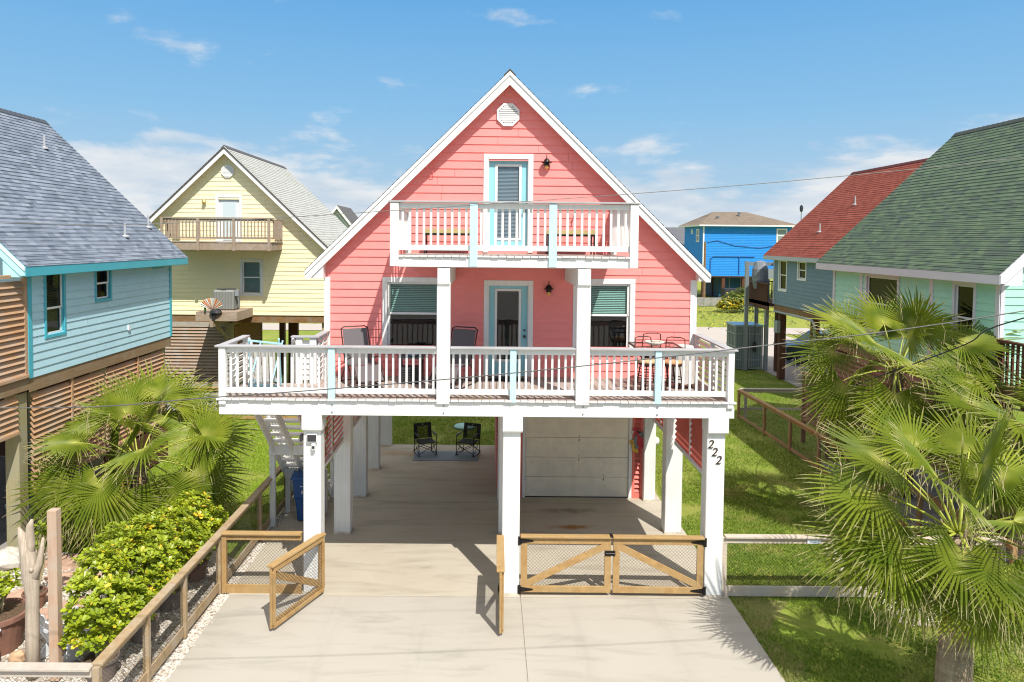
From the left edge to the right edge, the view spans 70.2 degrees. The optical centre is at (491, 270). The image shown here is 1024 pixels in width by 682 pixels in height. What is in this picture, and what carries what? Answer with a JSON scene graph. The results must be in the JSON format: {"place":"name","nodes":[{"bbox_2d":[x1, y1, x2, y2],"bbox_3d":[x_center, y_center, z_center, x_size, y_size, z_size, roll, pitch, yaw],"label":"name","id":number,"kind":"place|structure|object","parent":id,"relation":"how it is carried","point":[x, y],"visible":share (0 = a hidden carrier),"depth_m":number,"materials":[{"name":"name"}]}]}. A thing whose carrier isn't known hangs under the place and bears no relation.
{"place":"outdoors","nodes":[
{"label":"outdoors","id":0,"kind":"place"},
{"bbox_2d":[11,569,22,584],"bbox_3d":[-9.300,6.073,14.413,0.451,0.282,0.385,-1,3,-28],"label":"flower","id":1,"kind":"object","parent":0,"point":[19,577],"visible":0.17,"depth_m":14.27,"materials":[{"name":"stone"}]},
{"bbox_2d":[5,496,34,519],"bbox_3d":[-11.403,5.789,17.648,0.544,0.460,0.404,0,2,-17],"label":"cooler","id":2,"kind":"object","parent":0,"point":[29,507],"visible":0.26,"depth_m":17.65,"materials":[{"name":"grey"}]},
{"bbox_2d":[0,456,90,548],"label":"paved floor","id":3,"kind":"structure","parent":0,"point":[3,531],"depth_m":18.80,"materials":[{"name":"grey concrete"}]},
{"bbox_2d":[0,108,187,546],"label":"pale blue house","id":4,"kind":"structure","parent":0,"point":[83,308],"depth_m":18.15,"materials":[{"name":"grey"}]},
{"bbox_2d":[43,274,66,338],"bbox_3d":[-10.031,0.748,16.641,0.167,1.550,0.820,1,2,0],"label":"window","id":5,"kind":"structure","parent":4,"relation":"in","point":[54,287],"depth_m":16.73,"materials":[{"name":"glass"}]},
{"bbox_2d":[94,270,112,302],"bbox_3d":[-10.033,0.348,18.716,0.167,0.920,0.820,1,2,0],"label":"window","id":6,"kind":"structure","parent":4,"relation":"in","point":[102,289],"depth_m":18.80,"materials":[{"name":"teal paint"}]},
{"bbox_2d":[35,414,333,549],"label":"grass","id":7,"kind":"structure","parent":0,"point":[263,455],"depth_m":21.64,"materials":[{"name":"green plant"}]},
{"bbox_2d":[166,595,784,681],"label":"driveway","id":8,"kind":"structure","parent":0,"point":[377,639],"depth_m":12.39,"materials":[{"name":"concrete"}]},
{"bbox_2d":[228,444,729,598],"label":"carport floor","id":9,"kind":"structure","parent":0,"point":[422,528],"depth_m":16.76,"materials":[{"name":"concrete"}]},
{"bbox_2d":[221,530,302,593],"bbox_3d":[-4.418,5.635,14.026,1.536,1.189,0.150,1,2,0],"label":"front fence","id":10,"kind":"object","parent":9,"relation":"on","point":[226,536],"visible":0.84,"depth_m":14.02,"materials":[{"name":"brown wood"}]},
{"bbox_2d":[291,469,302,519],"bbox_3d":[-4.460,5.470,17.805,0.660,1.205,0.806,1,2,0],"label":"wheelie bin","id":11,"kind":"object","parent":9,"relation":"on","point":[297,477],"visible":0.23,"depth_m":17.49,"materials":[{"name":"blue plastic"}]},
{"bbox_2d":[413,451,478,460],"bbox_3d":[-1.418,5.881,23.046,2.040,0.010,0.970,1,2,0],"label":"outdoor rug","id":12,"kind":"object","parent":9,"relation":"on","point":[444,456],"visible":1,"depth_m":22.97,"materials":[{"name":"grey fabric"}]},
{"bbox_2d":[413,422,437,456],"bbox_3d":[-2.102,5.408,23.228,0.630,0.938,0.707,0,3,-22],"label":"folding chair","id":13,"kind":"object","parent":12,"relation":"on","point":[423,430],"visible":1,"depth_m":23.43,"materials":[{"name":"black fabric"}]},
{"bbox_2d":[455,422,480,456],"bbox_3d":[-0.728,5.421,23.232,0.630,0.938,0.706,1,3,22],"label":"folding chair","id":14,"kind":"object","parent":12,"relation":"on","point":[472,431],"visible":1,"depth_m":23.41,"materials":[{"name":"black fabric"}]},
{"bbox_2d":[214,69,737,596],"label":"coral house","id":15,"kind":"structure","parent":9,"relation":"on","point":[510,289],"depth_m":15.96,"materials":[{"name":"pink wood"}]},
{"bbox_2d":[248,338,282,386],"bbox_3d":[-4.529,1.873,14.620,0.675,1.011,0.567,0,2,-12],"label":"folded chair","id":16,"kind":"object","parent":15,"relation":"on","point":[261,375],"visible":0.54,"depth_m":14.64,"materials":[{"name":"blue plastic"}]},
{"bbox_2d":[267,532,325,628],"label":"driveway gate","id":17,"kind":"structure","parent":15,"relation":"attached to","point":[282,561],"depth_m":13.22,"materials":[{"name":"brown wood"}]},
{"bbox_2d":[299,433,316,449],"bbox_3d":[-3.482,3.262,13.873,0.354,0.300,0.127,1,2,12],"label":"security light","id":18,"kind":"object","parent":15,"relation":"attached to","point":[311,437],"visible":1,"depth_m":13.83,"materials":[{"name":"white plastic"}]},
{"bbox_2d":[340,325,384,387],"bbox_3d":[-2.660,1.789,15.044,0.670,1.167,1.177,-1,3,-28],"label":"deck chair","id":19,"kind":"object","parent":15,"relation":"on","point":[354,336],"visible":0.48,"depth_m":15.30,"materials":[{"name":"grey"}]},
{"bbox_2d":[382,277,436,345],"bbox_3d":[-1.700,1.000,16.238,1.410,1.700,0.337,1,2,0],"label":"window","id":20,"kind":"structure","parent":15,"relation":"in","point":[409,304],"depth_m":16.17,"materials":[{"name":"teal glass"}]},
{"bbox_2d":[397,354,424,383],"bbox_3d":[-1.683,2.090,15.370,0.540,0.570,0.440,1,2,0],"label":"side table","id":21,"kind":"object","parent":15,"relation":"on","point":[403,372],"visible":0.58,"depth_m":15.17,"materials":[{"name":"grey"}]},
{"bbox_2d":[424,228,469,252],"bbox_3d":[-0.908,-0.622,15.531,1.040,0.532,0.500,1,2,0],"label":"balcony bench","id":22,"kind":"object","parent":15,"relation":"on","point":[441,232],"visible":0.49,"depth_m":15.28,"materials":[{"name":"brown wood"}]},
{"bbox_2d":[428,326,477,388],"bbox_3d":[-0.766,1.806,15.044,0.670,1.167,1.177,1,3,22],"label":"deck chair","id":23,"kind":"object","parent":15,"relation":"on","point":[462,337],"visible":0.37,"depth_m":15.38,"materials":[{"name":"grey fabric"}]},
{"bbox_2d":[497,535,504,633],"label":"driveway gate","id":24,"kind":"structure","parent":15,"relation":"attached to","point":[500,557],"depth_m":12.55,"materials":[{"name":"brown wood"}]},
{"bbox_2d":[483,280,532,376],"bbox_3d":[0.378,1.287,16.169,1.090,2.130,0.167,1,2,0],"label":"door","id":25,"kind":"structure","parent":15,"relation":"in","point":[508,304],"depth_m":16.18,"materials":[{"name":"teal paint"}]},
{"bbox_2d":[488,377,527,381],"bbox_3d":[0.364,2.368,15.787,0.880,0.013,0.484,1,2,0],"label":"door mat","id":26,"kind":"object","parent":15,"relation":"on","point":[503,379],"depth_m":15.74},
{"bbox_2d":[483,154,533,252],"bbox_3d":[0.372,-1.469,16.142,1.090,2.160,0.337,1,2,0],"label":"door","id":27,"kind":"structure","parent":15,"relation":"in","point":[503,180],"depth_m":16.08,"materials":[{"name":"teal paint"}]},
{"bbox_2d":[518,533,614,593],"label":"driveway gate","id":28,"kind":"structure","parent":15,"relation":"attached to","point":[602,540],"depth_m":14.01,"materials":[{"name":"brown wood"}]},
{"bbox_2d":[546,229,594,254],"bbox_3d":[1.681,-0.599,15.539,1.040,0.532,0.500,1,2,0],"label":"balcony bench","id":29,"kind":"object","parent":15,"relation":"on","point":[578,233],"visible":0.57,"depth_m":15.29,"materials":[{"name":"brown wood"}]},
{"bbox_2d":[525,418,628,497],"bbox_3d":[2.285,5.002,19.430,2.740,2.136,0.064,1,2,0],"label":"garage door","id":30,"kind":"structure","parent":15,"relation":"in","point":[565,457],"depth_m":19.41,"materials":[{"name":"paint"}]},
{"bbox_2d":[572,279,634,355],"bbox_3d":[2.490,1.038,16.249,1.370,1.700,0.337,1,2,0],"label":"window","id":31,"kind":"structure","parent":15,"relation":"in","point":[612,324],"depth_m":16.18,"materials":[{"name":"glass"}]},
{"bbox_2d":[629,428,643,452],"bbox_3d":[3.865,4.510,19.289,0.417,0.662,0.042,1,2,0],"label":"metal seahorse","id":32,"kind":"object","parent":15,"relation":"attached to","point":[637,442],"visible":1,"depth_m":19.29,"materials":[{"name":"red metal"}]},
{"bbox_2d":[634,336,654,390],"bbox_3d":[3.140,1.897,14.549,0.470,1.113,0.481,0,2,-20],"label":"bar stool","id":33,"kind":"object","parent":15,"relation":"on","point":[646,363],"visible":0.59,"depth_m":14.51,"materials":[{"name":"brown metal"}]},
{"bbox_2d":[637,333,660,380],"bbox_3d":[3.360,1.859,15.537,0.470,1.113,0.481,0,2,-5],"label":"bar stool","id":34,"kind":"object","parent":15,"relation":"on","point":[652,369],"visible":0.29,"depth_m":15.37,"materials":[{"name":"brown metal"}]},
{"bbox_2d":[628,342,680,390],"bbox_3d":[3.360,1.986,14.928,0.955,0.910,0.915,1,2,0],"label":"bar table","id":35,"kind":"object","parent":15,"relation":"on","point":[632,345],"visible":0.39,"depth_m":15.20,"materials":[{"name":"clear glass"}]},
{"bbox_2d":[645,340,664,345],"bbox_3d":[3.345,1.489,14.887,0.420,0.100,0.414,1,2,0],"label":"bowl","id":36,"kind":"object","parent":35,"relation":"on","point":[655,342],"visible":1,"depth_m":14.79,"materials":[{"name":"beige ceramic"}]},
{"bbox_2d":[612,534,706,595],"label":"driveway gate","id":37,"kind":"structure","parent":15,"relation":"attached to","point":[620,541],"depth_m":14.01,"materials":[{"name":"brown wood"}]},
{"bbox_2d":[661,336,685,390],"bbox_3d":[3.605,1.904,14.480,0.470,1.113,0.481,2,3,30],"label":"bar stool","id":38,"kind":"object","parent":15,"relation":"on","point":[673,362],"visible":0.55,"depth_m":14.52,"materials":[{"name":"brown metal"}]},
{"bbox_2d":[668,344,694,388],"bbox_3d":[3.959,1.984,15.088,0.568,0.914,0.494,1,2,0],"label":"covered grill","id":39,"kind":"object","parent":15,"relation":"on","point":[686,373],"visible":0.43,"depth_m":14.89,"materials":[{"name":"grey fabric"}]},
{"bbox_2d":[0,310,1023,407],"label":"overhead wire","id":40,"kind":"object","parent":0,"point":[518,372],"visible":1,"depth_m":8.07,"materials":[{"name":"grey"}]},
{"bbox_2d":[0,0,1023,232],"label":"sky","id":41,"kind":"structure","parent":0,"point":[346,96],"materials":[{"name":"blue"}]},
{"bbox_2d":[14,157,1023,224],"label":"overhead wire","id":42,"kind":"object","parent":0,"point":[523,201],"visible":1,"depth_m":8.00,"materials":[{"name":"grey"}]},
{"bbox_2d":[35,331,1023,681],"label":"lawn","id":43,"kind":"structure","parent":0,"point":[817,629],"depth_m":18.64,"materials":[{"name":"green plant"}]},
{"bbox_2d":[0,549,249,681],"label":"gravel bed","id":44,"kind":"object","parent":43,"relation":"on","point":[161,670],"visible":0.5,"depth_m":12.52,"materials":[{"name":"beige gravel"}]},
{"bbox_2d":[0,546,19,570],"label":"boulder","id":45,"kind":"object","parent":44,"relation":"on","point":[9,558],"visible":0.8,"depth_m":14.89,"materials":[{"name":"stone"}]},
{"bbox_2d":[0,568,24,656],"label":"potted shrub","id":46,"kind":"object","parent":44,"relation":"on","point":[12,618],"visible":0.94,"depth_m":12.04,"materials":[{"name":"green plant"}]},
{"bbox_2d":[8,650,24,661],"bbox_3d":[-7.629,6.232,11.716,0.251,0.181,0.235,1,2,0],"label":"boulder","id":47,"kind":"object","parent":44,"relation":"on","point":[17,656],"visible":0.75,"depth_m":11.66,"materials":[{"name":"stone"}]},
{"bbox_2d":[6,589,47,602],"bbox_3d":[-8.734,6.207,13.850,1.096,0.042,0.634,1,2,0],"label":"flagstone","id":48,"kind":"object","parent":44,"relation":"on","point":[16,593],"visible":0.19,"depth_m":13.87,"materials":[{"name":"beige stone"}]},
{"bbox_2d":[18,519,44,679],"bbox_3d":[-7.102,5.075,11.254,0.371,2.490,0.251,2,3,30],"label":"driftwood post","id":49,"kind":"object","parent":44,"relation":"on","point":[31,562],"visible":0.96,"depth_m":11.20,"materials":[{"name":"beige wood"}]},
{"bbox_2d":[21,520,64,607],"bbox_3d":[-8.296,5.430,13.497,0.701,1.610,0.566,-2,3,-45],"label":"potted shrub","id":50,"kind":"object","parent":44,"relation":"on","point":[43,590],"visible":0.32,"depth_m":13.48,"materials":[{"name":"green plant"}]},
{"bbox_2d":[40,608,47,620],"bbox_3d":[-8.176,6.244,13.073,0.880,0.042,0.600,0,2,-18],"label":"flagstone","id":51,"kind":"object","parent":44,"relation":"on","point":[44,611],"visible":0.08,"depth_m":13.22,"materials":[{"name":"beige stone"}]},
{"bbox_2d":[0,662,92,681],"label":"front fence","id":52,"kind":"object","parent":44,"relation":"on","point":[47,669],"visible":1,"depth_m":9.64,"materials":[{"name":"beige wood"}]},
{"bbox_2d":[47,508,62,680],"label":"timber post","id":53,"kind":"object","parent":44,"relation":"on","point":[54,562],"visible":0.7,"depth_m":11.15,"materials":[{"name":"brown wood"}]},
{"bbox_2d":[44,554,85,569],"bbox_3d":[-8.842,6.145,15.336,1.183,0.042,0.715,1,2,0],"label":"flagstone","id":54,"kind":"object","parent":44,"relation":"on","point":[67,561],"visible":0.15,"depth_m":15.25,"materials":[{"name":"beige stone"}]},
{"bbox_2d":[40,606,99,662],"bbox_3d":[-6.959,5.837,11.908,0.840,0.952,0.948,2,3,25],"label":"rock","id":55,"kind":"object","parent":44,"relation":"on","point":[70,656],"visible":0.2,"depth_m":11.73,"materials":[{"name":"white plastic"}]},
{"bbox_2d":[44,571,102,584],"bbox_3d":[-8.391,6.179,14.619,1.194,0.042,0.573,1,2,0],"label":"flagstone","id":56,"kind":"object","parent":44,"relation":"on","point":[67,575],"visible":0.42,"depth_m":14.63,"materials":[{"name":"beige stone"}]},
{"bbox_2d":[62,596,84,607],"bbox_3d":[-7.708,6.228,13.572,0.603,0.042,0.505,0,3,-21],"label":"flagstone","id":57,"kind":"object","parent":44,"relation":"on","point":[65,602],"visible":0.12,"depth_m":13.52,"materials":[{"name":"beige stone"}]},
{"bbox_2d":[57,541,155,681],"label":"potted shrub","id":58,"kind":"object","parent":44,"relation":"on","point":[110,615],"visible":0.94,"depth_m":11.35,"materials":[{"name":"green plant"}]},
{"bbox_2d":[81,521,188,643],"bbox_3d":[-6.208,5.342,12.634,1.814,1.896,1.354,1,2,0],"label":"potted shrub","id":59,"kind":"object","parent":44,"relation":"on","point":[157,566],"visible":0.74,"depth_m":12.51,"materials":[{"name":"green plant"}]},
{"bbox_2d":[116,499,212,611],"bbox_3d":[-6.200,5.260,13.697,1.808,1.973,1.290,1,2,0],"label":"potted shrub","id":60,"kind":"object","parent":44,"relation":"on","point":[182,541],"visible":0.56,"depth_m":13.55,"materials":[{"name":"green plant"}]},
{"bbox_2d":[141,489,229,581],"bbox_3d":[-6.130,5.311,14.671,1.112,1.793,1.703,3,3,44],"label":"potted shrub","id":61,"kind":"object","parent":44,"relation":"on","point":[207,517],"visible":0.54,"depth_m":14.63,"materials":[{"name":"green plant"}]},
{"bbox_2d":[153,498,295,681],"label":"shell gravel","id":62,"kind":"structure","parent":44,"relation":"on","point":[193,631],"depth_m":13.09,"materials":[{"name":"white gravel"}]},
{"bbox_2d":[4,358,264,557],"bbox_3d":[-8.063,4.484,16.618,5.522,4.323,4.415,1,2,0],"label":"fan palm","id":63,"kind":"object","parent":43,"relation":"on","point":[88,504],"visible":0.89,"depth_m":16.03,"materials":[{"name":"green plant"}]},
{"bbox_2d":[166,392,218,410],"bbox_3d":[-9.579,5.210,28.698,9.100,0.750,0.180,1,2,0],"label":"lattice skirt","id":64,"kind":"object","parent":43,"relation":"on","point":[216,394],"visible":0.02,"depth_m":28.61,"materials":[{"name":"brown wood"}]},
{"bbox_2d":[91,415,333,681],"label":"side fence","id":65,"kind":"object","parent":43,"relation":"on","point":[112,649],"visible":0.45,"depth_m":12.38,"materials":[{"name":"brown wood"}]},
{"bbox_2d":[149,145,346,386],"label":"yellow house","id":66,"kind":"structure","parent":43,"relation":"on","point":[261,265],"depth_m":29.11,"materials":[{"name":"grey"}]},
{"bbox_2d":[200,298,222,319],"bbox_3d":[-10.441,1.451,27.282,0.855,0.861,0.328,1,2,0],"label":"shell ornament","id":67,"kind":"object","parent":66,"relation":"on","point":[213,304],"visible":1,"depth_m":27.19,"materials":[{"name":"white"}]},
{"bbox_2d":[213,288,239,309],"bbox_3d":[-10.209,1.114,28.312,0.964,0.835,0.775,1,2,0],"label":"air conditioner","id":68,"kind":"object","parent":66,"relation":"on","point":[228,298],"visible":0.94,"depth_m":27.95,"materials":[{"name":"grey metal"}]},
{"bbox_2d":[215,195,241,242],"bbox_3d":[-10.461,-1.925,29.092,1.050,2.140,0.167,1,2,0],"label":"door","id":69,"kind":"structure","parent":66,"relation":"in","point":[223,207],"depth_m":29.07,"materials":[{"name":"white paint"}]},
{"bbox_2d":[240,259,262,295],"bbox_3d":[-9.586,0.287,29.270,0.920,1.480,0.337,1,2,0],"label":"window","id":70,"kind":"structure","parent":66,"relation":"in","point":[251,273],"depth_m":29.20,"materials":[{"name":"white paint"}]},
{"bbox_2d":[166,386,333,419],"bbox_3d":[-8.934,5.031,27.482,7.270,1.219,0.150,1,2,0],"label":"yard fence","id":71,"kind":"object","parent":43,"relation":"on","point":[249,417],"visible":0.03,"depth_m":27.48,"materials":[{"name":"brown wood"}]},
{"bbox_2d":[240,451,327,564],"bbox_3d":[-5.190,6.023,19.425,0.360,0.001,8.300,1,2,0],"label":"gravel strip","id":72,"kind":"object","parent":43,"relation":"on","point":[256,544],"visible":0.2,"depth_m":16.32,"materials":[{"name":"white gravel"}]},
{"bbox_2d":[454,423,463,429],"bbox_3d":[-0.977,5.716,26.679,0.800,0.120,0.792,1,2,0],"label":"drain cover","id":73,"kind":"object","parent":43,"relation":"on","point":[459,426],"visible":0.4,"depth_m":26.49,"materials":[{"name":"teal plastic"}]},
{"bbox_2d":[739,388,801,416],"bbox_3d":[12.119,5.220,28.542,4.796,1.139,0.150,1,2,0],"label":"back fence","id":74,"kind":"object","parent":43,"relation":"on","point":[779,390],"visible":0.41,"depth_m":28.52,"materials":[{"name":"brown wood"}]},
{"bbox_2d":[722,534,1006,596],"bbox_3d":[7.209,5.739,14.089,5.490,1.189,0.150,1,2,0],"label":"front fence","id":75,"kind":"object","parent":43,"relation":"on","point":[766,590],"visible":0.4,"depth_m":14.08,"materials":[{"name":"grey wood"}]},
{"bbox_2d":[737,389,1017,572],"bbox_3d":[9.841,5.500,21.143,0.219,1.139,14.594,0,2,-1],"label":"side fence","id":76,"kind":"object","parent":43,"relation":"on","point":[810,430],"visible":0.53,"depth_m":22.79,"materials":[{"name":"brown wood"}]},
{"bbox_2d":[782,281,1022,520],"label":"fan palm","id":77,"kind":"object","parent":43,"relation":"on","point":[838,400],"visible":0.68,"depth_m":16.34,"materials":[{"name":"green plant"}]},
{"bbox_2d":[793,397,1023,681],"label":"fan palm","id":78,"kind":"object","parent":43,"relation":"on","point":[959,582],"visible":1,"depth_m":10.38,"materials":[{"name":"green plant"}]},
{"bbox_2d":[860,581,1010,629],"bbox_3d":[8.701,6.332,15.018,2.600,0.001,4.200,1,2,0],"label":"gravel bed","id":79,"kind":"object","parent":43,"relation":"on","point":[919,618],"visible":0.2,"depth_m":13.29,"materials":[{"name":"grey gravel"}]},
{"bbox_2d":[262,248,829,334],"bbox_3d":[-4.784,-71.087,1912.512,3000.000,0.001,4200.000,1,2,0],"label":"ground","id":80,"kind":"structure","parent":0,"point":[703,322],"depth_m":66.09,"materials":[{"name":"green plant"}]},
{"bbox_2d":[332,205,357,227],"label":"pale grey house","id":81,"kind":"structure","parent":80,"relation":"on","point":[347,220],"depth_m":89.62,"materials":[{"name":"white paint"}]},
{"bbox_2d":[665,227,684,245],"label":"grey roofed house","id":82,"kind":"structure","parent":80,"relation":"on","point":[678,233],"depth_m":107.92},
{"bbox_2d":[703,242,705,297],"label":"utility pole","id":83,"kind":"object","parent":80,"relation":"on","point":[704,282],"visible":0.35,"depth_m":82.82,"materials":[{"name":"brown wood"}]},
{"bbox_2d":[719,288,742,297],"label":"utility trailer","id":84,"kind":"object","parent":80,"relation":"on","point":[724,291],"visible":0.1,"depth_m":84.32,"materials":[{"name":"grey"}]},
{"bbox_2d":[697,297,773,306],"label":"driveway","id":85,"kind":"structure","parent":80,"relation":"on","point":[706,301],"depth_m":77.98,"materials":[{"name":"beige concrete"}]},
{"bbox_2d":[678,212,795,296],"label":"bright blue house","id":86,"kind":"structure","parent":80,"relation":"on","point":[722,235],"depth_m":88.89,"materials":[{"name":"paint"}]},
{"bbox_2d":[696,229,699,241],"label":"window","id":87,"kind":"structure","parent":86,"relation":"in","point":[697,230],"depth_m":91.01,"materials":[{"name":"white paint"}]},
{"bbox_2d":[776,229,786,242],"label":"window","id":88,"kind":"structure","parent":86,"relation":"in","point":[780,233],"depth_m":88.73,"materials":[{"name":"white glass"}]},
{"bbox_2d":[715,285,772,311],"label":"flowering bush","id":89,"kind":"object","parent":80,"relation":"on","point":[736,301],"visible":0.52,"depth_m":71.35,"materials":[{"name":"green plant"}]},
{"bbox_2d":[696,303,823,328],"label":"weeds","id":90,"kind":"object","parent":80,"relation":"on","point":[724,311],"visible":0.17,"depth_m":65.95,"materials":[{"name":"green plant"}]},
{"bbox_2d":[262,323,829,333],"bbox_3d":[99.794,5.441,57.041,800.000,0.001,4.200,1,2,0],"label":"road","id":91,"kind":"structure","parent":0,"point":[699,330],"depth_m":56.70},
{"bbox_2d":[700,334,827,387],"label":"side driveway","id":92,"kind":"structure","parent":0,"point":[789,370],"depth_m":41.42,"materials":[{"name":"beige concrete"}]},
{"bbox_2d":[725,261,773,369],"bbox_3d":[14.996,2.427,39.870,3.740,5.850,1.750,1,2,0],"label":"cargo lift","id":93,"kind":"object","parent":92,"relation":"on","point":[745,333],"visible":0.83,"depth_m":39.22,"materials":[{"name":"grey metal"}]},
{"bbox_2d":[729,596,807,681],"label":"dry soil","id":94,"kind":"structure","parent":0,"point":[768,607],"depth_m":13.37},
{"bbox_2d":[773,330,870,364],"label":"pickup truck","id":95,"kind":"object","parent":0,"point":[789,350],"visible":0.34,"depth_m":40.77,"materials":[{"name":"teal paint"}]},
{"bbox_2d":[749,158,1023,410],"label":"red roofed house","id":96,"kind":"structure","parent":0,"point":[802,247],"depth_m":34.04,"materials":[{"name":"red"}]},
{"bbox_2d":[752,261,767,288],"bbox_3d":[14.338,0.262,38.804,0.840,1.550,0.840,1,2,0],"label":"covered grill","id":97,"kind":"object","parent":96,"relation":"on","point":[759,271],"visible":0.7,"depth_m":38.50,"materials":[{"name":"grey metal"}]},
{"bbox_2d":[778,261,787,291],"bbox_3d":[14.393,0.246,35.776,0.167,1.610,1.030,1,2,0],"label":"window","id":98,"kind":"structure","parent":96,"relation":"in","point":[782,268],"depth_m":35.93,"materials":[{"name":"white paint"}]},
{"bbox_2d":[797,262,806,280],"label":"window","id":99,"kind":"structure","parent":96,"relation":"in","point":[801,266],"depth_m":33.68,"materials":[{"name":"white paint"}]},
{"bbox_2d":[821,463,1010,563],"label":"paved floor","id":100,"kind":"structure","parent":0,"point":[933,491],"depth_m":19.58,"materials":[{"name":"grey concrete"}]},
{"bbox_2d":[801,117,1023,552],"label":"mint house","id":101,"kind":"structure","parent":100,"relation":"on","point":[953,235],"depth_m":19.30,"materials":[{"name":"green"}]},
{"bbox_2d":[864,273,899,334],"bbox_3d":[11.100,0.974,20.610,0.167,1.730,1.780,1,2,0],"label":"window","id":102,"kind":"structure","parent":101,"relation":"in","point":[876,285],"depth_m":20.68,"materials":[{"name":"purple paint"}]},
{"bbox_2d":[854,317,1023,384],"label":"overhead wire","id":103,"kind":"object","parent":101,"relation":"attached to","point":[948,350],"visible":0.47,"depth_m":14.66,"materials":[{"name":"grey"}]},
{"bbox_2d":[951,281,976,344],"bbox_3d":[11.109,1.120,17.028,0.167,1.730,0.850,1,2,0],"label":"window","id":104,"kind":"structure","parent":101,"relation":"in","point":[965,296],"depth_m":17.07,"materials":[{"name":"purple paint"}]},
{"bbox_2d":[896,339,1023,563],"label":"fan palm","id":105,"kind":"object","parent":100,"relation":"on","point":[964,400],"visible":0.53,"depth_m":14.80,"materials":[{"name":"green plant"}]}
]}

